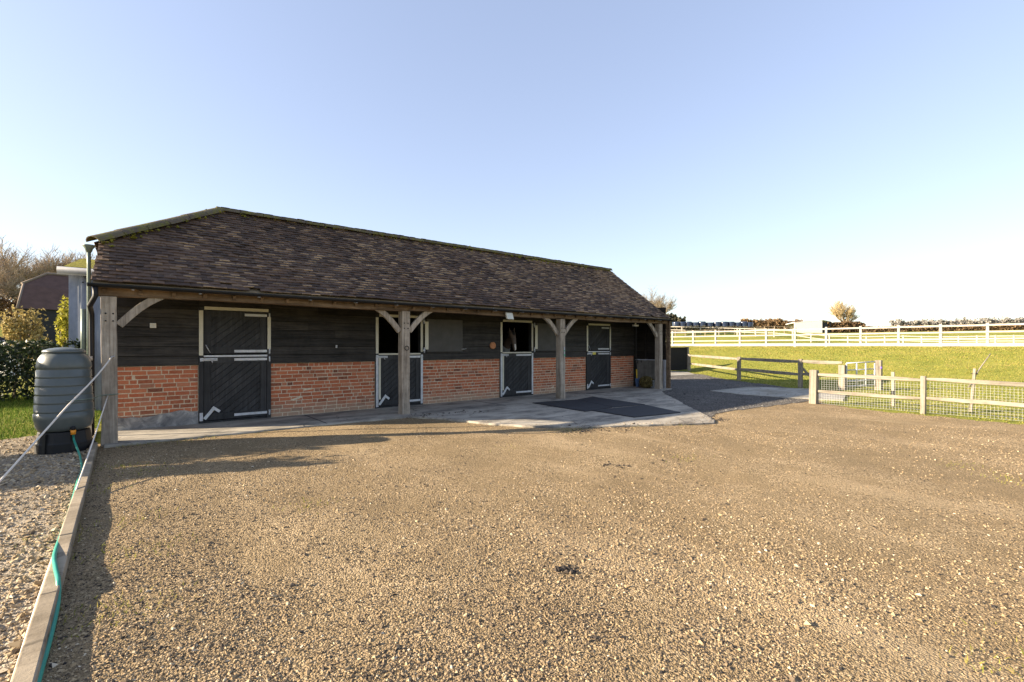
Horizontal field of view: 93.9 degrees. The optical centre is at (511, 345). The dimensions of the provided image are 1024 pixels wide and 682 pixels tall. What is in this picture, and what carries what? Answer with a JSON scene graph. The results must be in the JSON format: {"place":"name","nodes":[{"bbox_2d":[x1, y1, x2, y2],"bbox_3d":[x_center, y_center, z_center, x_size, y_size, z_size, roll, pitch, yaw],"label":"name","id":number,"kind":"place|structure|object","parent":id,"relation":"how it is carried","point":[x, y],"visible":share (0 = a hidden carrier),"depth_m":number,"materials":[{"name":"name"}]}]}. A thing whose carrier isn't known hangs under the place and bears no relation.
{"place":"outdoors","nodes":[
{"label":"outdoors","id":0,"kind":"place"},
{"bbox_2d":[0,428,95,681],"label":"gravel path","id":1,"kind":"structure","parent":0,"point":[20,626],"depth_m":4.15,"materials":[{"name":"beige gravel"}]},
{"bbox_2d":[32,347,118,454],"bbox_3d":[-6.212,0.746,6.754,0.827,1.448,0.638,0,0,-14],"label":"water butt","id":2,"kind":"object","parent":1,"relation":"on","point":[63,377],"visible":0.98,"depth_m":6.52,"materials":[{"name":"grey plastic"}]},
{"bbox_2d":[0,392,100,439],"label":"lawn","id":3,"kind":"structure","parent":0,"point":[22,400],"depth_m":9.87,"materials":[{"name":"green plant"}]},
{"bbox_2d":[104,386,714,447],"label":"pavement","id":4,"kind":"structure","parent":0,"point":[520,411],"depth_m":9.66,"materials":[{"name":"concrete"}]},
{"bbox_2d":[305,392,600,422],"bbox_3d":[-0.776,1.454,12.004,8.074,0.013,1.400,0,0,-39],"label":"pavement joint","id":5,"kind":"object","parent":4,"relation":"on","point":[473,400],"visible":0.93,"depth_m":10.85,"materials":[{"name":"concrete"}]},
{"bbox_2d":[533,399,611,411],"bbox_3d":[1.592,1.439,11.580,1.380,0.018,1.909,0,0,-30],"label":"rubber mat","id":6,"kind":"object","parent":4,"relation":"on","point":[580,405],"visible":0.97,"depth_m":11.44,"materials":[{"name":"black rubber"}]},
{"bbox_2d":[577,396,644,406],"bbox_3d":[2.330,1.441,12.368,1.034,0.014,2.075,0,0,-29],"label":"rubber mat","id":7,"kind":"object","parent":4,"relation":"on","point":[608,402],"visible":0.95,"depth_m":12.08,"materials":[{"name":"black rubber"}]},
{"bbox_2d":[592,405,680,417],"bbox_3d":[2.857,1.439,10.578,1.737,0.018,1.280,0,0,-33],"label":"rubber mat","id":8,"kind":"object","parent":4,"relation":"on","point":[638,411],"visible":1,"depth_m":10.40,"materials":[{"name":"black rubber"}]},
{"bbox_2d":[634,360,639,386],"bbox_3d":[4.455,0.968,16.896,0.304,0.943,0.247,0,0,-39],"label":"muck shovel","id":9,"kind":"object","parent":4,"relation":"on","point":[637,381],"visible":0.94,"depth_m":16.92,"materials":[{"name":"blue plastic"}]},
{"bbox_2d":[0,323,1023,443],"bbox_3d":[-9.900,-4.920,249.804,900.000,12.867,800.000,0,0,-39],"label":"ground","id":10,"kind":"structure","parent":0,"point":[963,369],"depth_m":23.23,"materials":[{"name":"green plant"}]},
{"bbox_2d":[0,337,20,375],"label":"hedge","id":11,"kind":"object","parent":10,"relation":"on","point":[2,339],"visible":0.09,"depth_m":23.68,"materials":[{"name":"green plant"}]},
{"bbox_2d":[0,295,22,324],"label":"field hedge","id":12,"kind":"object","parent":10,"relation":"on","point":[6,304],"visible":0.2,"depth_m":57.19,"materials":[{"name":"plant"}]},
{"bbox_2d":[0,266,28,316],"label":"bare tree","id":13,"kind":"object","parent":10,"relation":"on","point":[9,288],"visible":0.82,"depth_m":60.35,"materials":[{"name":"brown plant"}]},
{"bbox_2d":[0,254,47,285],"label":"bare tree","id":14,"kind":"object","parent":10,"relation":"on","point":[11,265],"visible":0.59,"depth_m":62.97,"materials":[{"name":"brown plant"}]},
{"bbox_2d":[0,305,50,368],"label":"leafy shrub","id":15,"kind":"object","parent":10,"relation":"on","point":[14,327],"visible":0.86,"depth_m":17.34,"materials":[{"name":"yellow plant"}]},
{"bbox_2d":[0,338,59,401],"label":"clipped hedge","id":16,"kind":"object","parent":10,"relation":"on","point":[16,351],"visible":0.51,"depth_m":13.09,"materials":[{"name":"green plant"}]},
{"bbox_2d":[0,235,66,299],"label":"bare tree","id":17,"kind":"object","parent":10,"relation":"on","point":[34,272],"visible":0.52,"depth_m":65.97,"materials":[{"name":"brown plant"}]},
{"bbox_2d":[23,334,51,358],"bbox_3d":[-17.311,0.414,17.470,1.014,1.682,1.133,0,0,-39],"label":"leafy shrub","id":18,"kind":"object","parent":10,"relation":"on","point":[30,338],"visible":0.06,"depth_m":17.27,"materials":[{"name":"green plant"}]},
{"bbox_2d":[16,272,68,344],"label":"old barn","id":19,"kind":"structure","parent":10,"relation":"on","point":[46,291],"depth_m":44.98,"materials":[{"name":"tile"}]},
{"bbox_2d":[10,395,108,681],"bbox_3d":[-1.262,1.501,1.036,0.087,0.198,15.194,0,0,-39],"label":"kerb edging","id":20,"kind":"object","parent":10,"relation":"on","point":[29,662],"visible":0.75,"depth_m":2.68,"materials":[{"name":"wood"}]},
{"bbox_2d":[53,295,68,346],"bbox_3d":[-12.544,0.032,13.515,0.644,2.942,0.665,0,0,-39],"label":"leafy shrub","id":21,"kind":"object","parent":10,"relation":"on","point":[63,328],"visible":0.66,"depth_m":13.33,"materials":[{"name":"yellow plant"}]},
{"bbox_2d":[28,243,94,271],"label":"bare tree","id":22,"kind":"object","parent":10,"relation":"on","point":[70,258],"visible":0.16,"depth_m":69.11,"materials":[{"name":"brown plant"}]},
{"bbox_2d":[63,338,86,353],"bbox_3d":[-9.306,0.658,10.152,0.595,1.688,0.548,0,0,-39],"label":"leafy shrub","id":23,"kind":"object","parent":10,"relation":"on","point":[77,345],"visible":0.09,"depth_m":10.17,"materials":[{"name":"green plant"}]},
{"bbox_2d":[56,259,101,410],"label":"corrugated shed","id":24,"kind":"structure","parent":10,"relation":"on","point":[76,271],"depth_m":10.90,"materials":[{"name":"grey metal"}]},
{"bbox_2d":[81,206,672,446],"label":"stable block","id":25,"kind":"structure","parent":10,"relation":"on","point":[218,314],"depth_m":10.19,"materials":[{"name":"brick"}]},
{"bbox_2d":[0,356,114,481],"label":"tether rope","id":26,"kind":"object","parent":25,"relation":"attached to","point":[37,439],"visible":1,"depth_m":5.63,"materials":[{"name":"fabric"}]},
{"bbox_2d":[198,306,270,423],"bbox_3d":[-5.378,0.357,9.309,1.228,2.186,0.151,0,0,-39],"label":"stable door","id":27,"kind":"structure","parent":25,"relation":"in","point":[236,387],"depth_m":9.26,"materials":[{"name":"black wood"}]},
{"bbox_2d":[375,314,462,407],"bbox_3d":[-2.205,0.357,11.856,2.485,2.186,0.205,0,0,-39],"label":"stable door","id":28,"kind":"structure","parent":25,"relation":"in","point":[441,335],"depth_m":11.73,"materials":[{"name":"black wood"}]},
{"bbox_2d":[500,320,555,397],"bbox_3d":[0.626,0.357,14.160,2.485,2.186,0.205,0,0,-39],"label":"stable door","id":29,"kind":"structure","parent":25,"relation":"in","point":[516,368],"depth_m":13.90,"materials":[{"name":"black wood"}]},
{"bbox_2d":[586,323,610,389],"bbox_3d":[2.883,0.357,16.031,1.228,2.186,0.151,0,0,-39],"label":"stable door","id":30,"kind":"structure","parent":25,"relation":"in","point":[598,363],"depth_m":16.01,"materials":[{"name":"black wood"}]},
{"bbox_2d":[503,328,516,351],"bbox_3d":[-0.408,0.432,14.841,0.670,1.932,2.269,0,0,-27],"label":"horse","id":31,"kind":"object","parent":10,"relation":"on","point":[509,338],"visible":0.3,"depth_m":14.06},
{"bbox_2d":[0,399,1023,681],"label":"gravel yard","id":32,"kind":"structure","parent":10,"relation":"on","point":[857,461],"depth_m":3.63,"materials":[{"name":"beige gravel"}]},
{"bbox_2d":[37,435,82,681],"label":"garden hose","id":33,"kind":"object","parent":32,"relation":"on","point":[57,582],"visible":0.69,"depth_m":2.76,"materials":[{"name":"teal rubber"}]},
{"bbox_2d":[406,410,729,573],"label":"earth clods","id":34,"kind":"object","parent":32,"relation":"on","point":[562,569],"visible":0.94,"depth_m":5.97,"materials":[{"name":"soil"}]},
{"bbox_2d":[638,375,653,387],"bbox_3d":[4.640,1.257,16.509,0.599,0.488,0.591,0,0,-39],"label":"hay net","id":35,"kind":"object","parent":10,"relation":"on","point":[645,381],"visible":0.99,"depth_m":16.36,"materials":[{"name":"plant"}]},
{"bbox_2d":[641,284,676,312],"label":"bare tree","id":36,"kind":"object","parent":10,"relation":"on","point":[658,303],"visible":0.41,"depth_m":62.24,"materials":[{"name":"brown plant"}]},
{"bbox_2d":[651,347,688,370],"bbox_3d":[8.014,0.843,26.727,5.357,1.615,0.160,0,0,-29],"label":"boarded screen","id":37,"kind":"object","parent":10,"relation":"on","point":[679,358],"visible":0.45,"depth_m":27.65,"materials":[{"name":"brown wood"}]},
{"bbox_2d":[666,313,685,325],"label":"tree belt","id":38,"kind":"object","parent":10,"relation":"on","point":[674,318],"visible":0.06,"depth_m":157.11,"materials":[{"name":"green plant"}]},
{"bbox_2d":[672,322,679,325],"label":"silage bale","id":39,"kind":"object","parent":10,"relation":"on","point":[675,323],"visible":0.48,"depth_m":73.53},
{"bbox_2d":[671,371,694,375],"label":"yard slab","id":40,"kind":"structure","parent":10,"relation":"on","point":[677,373],"depth_m":25.00,"materials":[{"name":"concrete"}]},
{"bbox_2d":[699,321,705,325],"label":"silage bale","id":41,"kind":"object","parent":10,"relation":"on","point":[702,323],"visible":0.38,"depth_m":73.47},
{"bbox_2d":[671,325,759,331],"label":"field hedge","id":42,"kind":"object","parent":10,"relation":"on","point":[721,328],"visible":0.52,"depth_m":71.09,"materials":[{"name":"brown plant"}]},
{"bbox_2d":[713,322,720,330],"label":"silage bale","id":43,"kind":"object","parent":10,"relation":"on","point":[716,323],"visible":0.52,"depth_m":73.53},
{"bbox_2d":[721,322,727,330],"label":"silage bale","id":44,"kind":"object","parent":10,"relation":"on","point":[724,324],"visible":0.5,"depth_m":73.48},
{"bbox_2d":[671,326,794,335],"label":"paddock fence","id":45,"kind":"object","parent":10,"relation":"on","point":[734,329],"visible":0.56,"depth_m":61.98,"materials":[{"name":"white wood"}]},
{"bbox_2d":[663,373,808,417],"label":"drive","id":46,"kind":"structure","parent":10,"relation":"on","point":[712,398],"depth_m":13.80,"materials":[{"name":"grey gravel"}]},
{"bbox_2d":[662,374,801,415],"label":"drive stones","id":47,"kind":"object","parent":46,"relation":"on","point":[707,406],"visible":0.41,"depth_m":14.27,"materials":[{"name":"grey gravel"}]},
{"bbox_2d":[741,321,746,325],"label":"silage bale","id":48,"kind":"object","parent":10,"relation":"on","point":[743,323],"visible":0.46,"depth_m":73.49},
{"bbox_2d":[688,354,842,387],"bbox_3d":[10.185,1.090,21.725,1.042,1.230,11.238,0,0,-5],"label":"rail fence","id":49,"kind":"object","parent":10,"relation":"on","point":[801,369],"visible":0.89,"depth_m":18.95,"materials":[{"name":"brown wood"}]},
{"bbox_2d":[740,318,802,328],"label":"field hedge","id":50,"kind":"object","parent":10,"relation":"on","point":[771,322],"visible":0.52,"depth_m":91.08,"materials":[{"name":"plant"}]},
{"bbox_2d":[712,387,845,400],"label":"drive slab","id":51,"kind":"structure","parent":10,"relation":"on","point":[802,393],"depth_m":14.88,"materials":[{"name":"concrete"}]},
{"bbox_2d":[785,320,830,332],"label":"field shelter","id":52,"kind":"object","parent":10,"relation":"on","point":[811,324],"visible":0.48,"depth_m":88.00,"materials":[{"name":"white paint"}]},
{"bbox_2d":[838,365,845,389],"bbox_3d":[11.193,1.202,16.189,0.203,1.103,0.193,0,0,-39],"label":"gate post","id":53,"kind":"object","parent":10,"relation":"on","point":[841,369],"visible":0.54,"depth_m":16.12,"materials":[{"name":"brown wood"}]},
{"bbox_2d":[846,361,875,386],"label":"field gate","id":54,"kind":"structure","parent":53,"relation":"attached to","point":[866,369],"depth_m":16.17,"materials":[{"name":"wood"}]},
{"bbox_2d":[827,300,860,321],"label":"bare tree","id":55,"kind":"object","parent":10,"relation":"on","point":[838,310],"visible":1,"depth_m":105.38,"materials":[{"name":"beige plant"}]},
{"bbox_2d":[827,320,866,332],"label":"field hedge","id":56,"kind":"object","parent":10,"relation":"on","point":[845,324],"visible":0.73,"depth_m":97.08,"materials":[{"name":"brown plant"}]},
{"bbox_2d":[671,346,1023,424],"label":"grass","id":57,"kind":"structure","parent":10,"relation":"on","point":[854,350],"depth_m":22.26,"materials":[{"name":"green plant"}]},
{"bbox_2d":[671,323,1023,346],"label":"arena fence","id":58,"kind":"object","parent":10,"relation":"on","point":[860,339],"visible":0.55,"depth_m":30.77,"materials":[{"name":"white wood"}]},
{"bbox_2d":[671,326,1023,342],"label":"arena fence","id":59,"kind":"object","parent":10,"relation":"on","point":[958,341],"visible":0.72,"depth_m":48.51,"materials":[{"name":"white wood"}]},
{"bbox_2d":[874,360,882,390],"bbox_3d":[12.422,1.119,16.180,0.206,1.264,0.220,0,0,-39],"label":"gate post","id":60,"kind":"object","parent":10,"relation":"on","point":[879,367],"visible":0.69,"depth_m":16.11,"materials":[{"name":"brown wood"}]},
{"bbox_2d":[891,372,894,405],"bbox_3d":[9.486,1.149,11.900,0.073,1.003,0.074,0,0,-39],"label":"fence stake","id":61,"kind":"object","parent":10,"relation":"on","point":[893,387],"visible":0.56,"depth_m":11.87,"materials":[{"name":"brown wood"}]},
{"bbox_2d":[809,370,1023,420],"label":"fence","id":62,"kind":"object","parent":10,"relation":"on","point":[814,377],"visible":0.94,"depth_m":10.57,"materials":[{"name":"brown wood"}]},
{"bbox_2d":[863,324,1023,331],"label":"field hedge","id":63,"kind":"object","parent":10,"relation":"on","point":[983,328],"visible":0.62,"depth_m":149.12,"materials":[{"name":"brown plant"}]},
{"bbox_2d":[889,315,1023,329],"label":"tree belt","id":64,"kind":"object","parent":10,"relation":"on","point":[965,321],"visible":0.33,"depth_m":227.35,"materials":[{"name":"brown plant"}]},
{"bbox_2d":[968,354,989,411],"bbox_3d":[10.679,0.890,10.905,0.512,1.430,0.103,0,0,7],"label":"leaning stake","id":65,"kind":"object","parent":10,"relation":"on","point":[974,373],"visible":0.77,"depth_m":10.90,"materials":[{"name":"brown wood"}]},
{"bbox_2d":[0,0,1023,331],"label":"sky","id":66,"kind":"structure","parent":0,"point":[787,160],"materials":[{"name":"blue"}]}
]}

